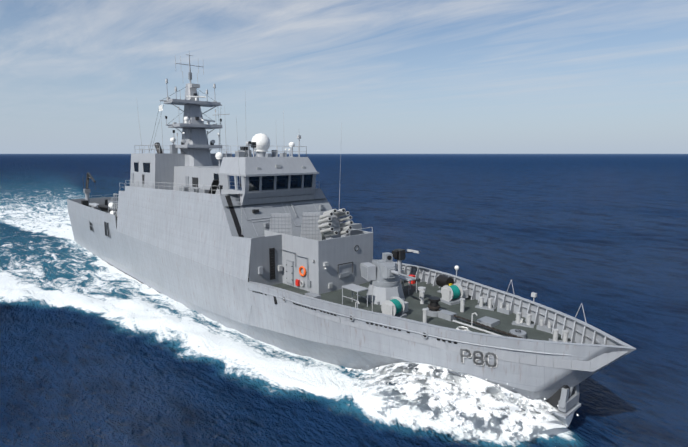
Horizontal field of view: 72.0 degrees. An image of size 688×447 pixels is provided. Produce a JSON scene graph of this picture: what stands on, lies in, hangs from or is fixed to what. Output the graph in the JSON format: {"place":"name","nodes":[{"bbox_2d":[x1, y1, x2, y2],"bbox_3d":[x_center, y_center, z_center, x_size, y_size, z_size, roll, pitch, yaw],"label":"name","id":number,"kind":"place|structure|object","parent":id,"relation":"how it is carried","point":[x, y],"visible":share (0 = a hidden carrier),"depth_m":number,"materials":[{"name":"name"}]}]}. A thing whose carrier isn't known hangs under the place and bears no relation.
{"place":"outdoors","nodes":[
{"label":"outdoors","id":0,"kind":"place"},
{"bbox_2d":[0,154,687,446],"bbox_3d":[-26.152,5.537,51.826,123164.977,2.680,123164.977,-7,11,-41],"label":"sea","id":1,"kind":"structure","parent":0,"point":[96,351],"depth_m":42.97,"materials":[{"name":"liquid"}]},
{"bbox_2d":[68,211,635,413],"bbox_3d":[-13.509,5.272,49.603,11.360,8.460,78.050,-7,11,-41],"label":"hull","id":2,"kind":"object","parent":1,"relation":"in","point":[226,300],"visible":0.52,"depth_m":28.75,"materials":[{"name":"paint"}]},
{"bbox_2d":[67,142,635,371],"bbox_3d":[-13.512,-2.567,48.449,11.426,11.568,78.048,-7,11,-41],"label":"superstructure","id":3,"kind":"object","parent":2,"relation":"on","point":[283,204],"visible":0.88,"depth_m":36.20,"materials":[{"name":"paint"}]},
{"bbox_2d":[119,144,319,193],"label":"railings","id":4,"kind":"object","parent":3,"relation":"on","point":[277,151],"visible":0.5,"depth_m":41.65,"materials":[{"name":"grey metal"}]},
{"bbox_2d":[136,54,341,234],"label":"mast","id":5,"kind":"object","parent":3,"relation":"on","point":[194,146],"visible":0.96,"depth_m":48.86,"materials":[{"name":"grey metal"}]},
{"bbox_2d":[318,208,352,238],"bbox_3d":[-0.641,0.375,34.624,2.044,2.689,1.994,-4,-5,-27],"label":"missile launcher","id":6,"kind":"object","parent":3,"relation":"on","point":[332,229],"visible":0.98,"depth_m":34.42,"materials":[{"name":"white metal"}]},
{"bbox_2d":[341,249,453,307],"bbox_3d":[3.452,3.554,31.551,7.539,2.730,4.410,-7,11,-41],"label":"deck equipment","id":7,"kind":"object","parent":3,"relation":"on","point":[381,294],"visible":0.75,"depth_m":30.44,"materials":[{"name":"paint"}]},
{"bbox_2d":[361,252,420,285],"bbox_3d":[3.122,3.171,29.179,2.329,1.840,5.619,-3,9,-19],"label":"gun","id":8,"kind":"object","parent":7,"relation":"on","point":[383,271],"visible":0.98,"depth_m":30.36,"materials":[{"name":"paint"}]},
{"bbox_2d":[305,266,586,342],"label":"foredeck fittings","id":9,"kind":"object","parent":3,"relation":"on","point":[455,293],"visible":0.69,"depth_m":27.41,"materials":[{"name":"grey metal"}]},
{"bbox_2d":[345,362,573,436],"bbox_3d":[6.278,8.183,26.934,14.549,3.517,12.500,-7,11,-41],"label":"bow spray","id":10,"kind":"object","parent":1,"relation":"on","point":[474,392],"visible":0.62,"depth_m":22.41,"materials":[{"name":"liquid"}]},
{"bbox_2d":[361,364,578,415],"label":"bow droplets","id":11,"kind":"object","parent":10,"relation":"on","point":[487,397],"visible":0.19,"depth_m":22.27,"materials":[{"name":"white liquid"}]},
{"bbox_2d":[0,0,687,153],"label":"sky","id":12,"kind":"structure","parent":0,"point":[396,76],"materials":[{"name":"blue"}]},
{"bbox_2d":[247,282,602,418],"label":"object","id":13,"kind":"object","parent":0,"point":[565,398],"visible":0.6,"depth_m":22.49,"materials":[{"name":"grey metal"}]}
]}

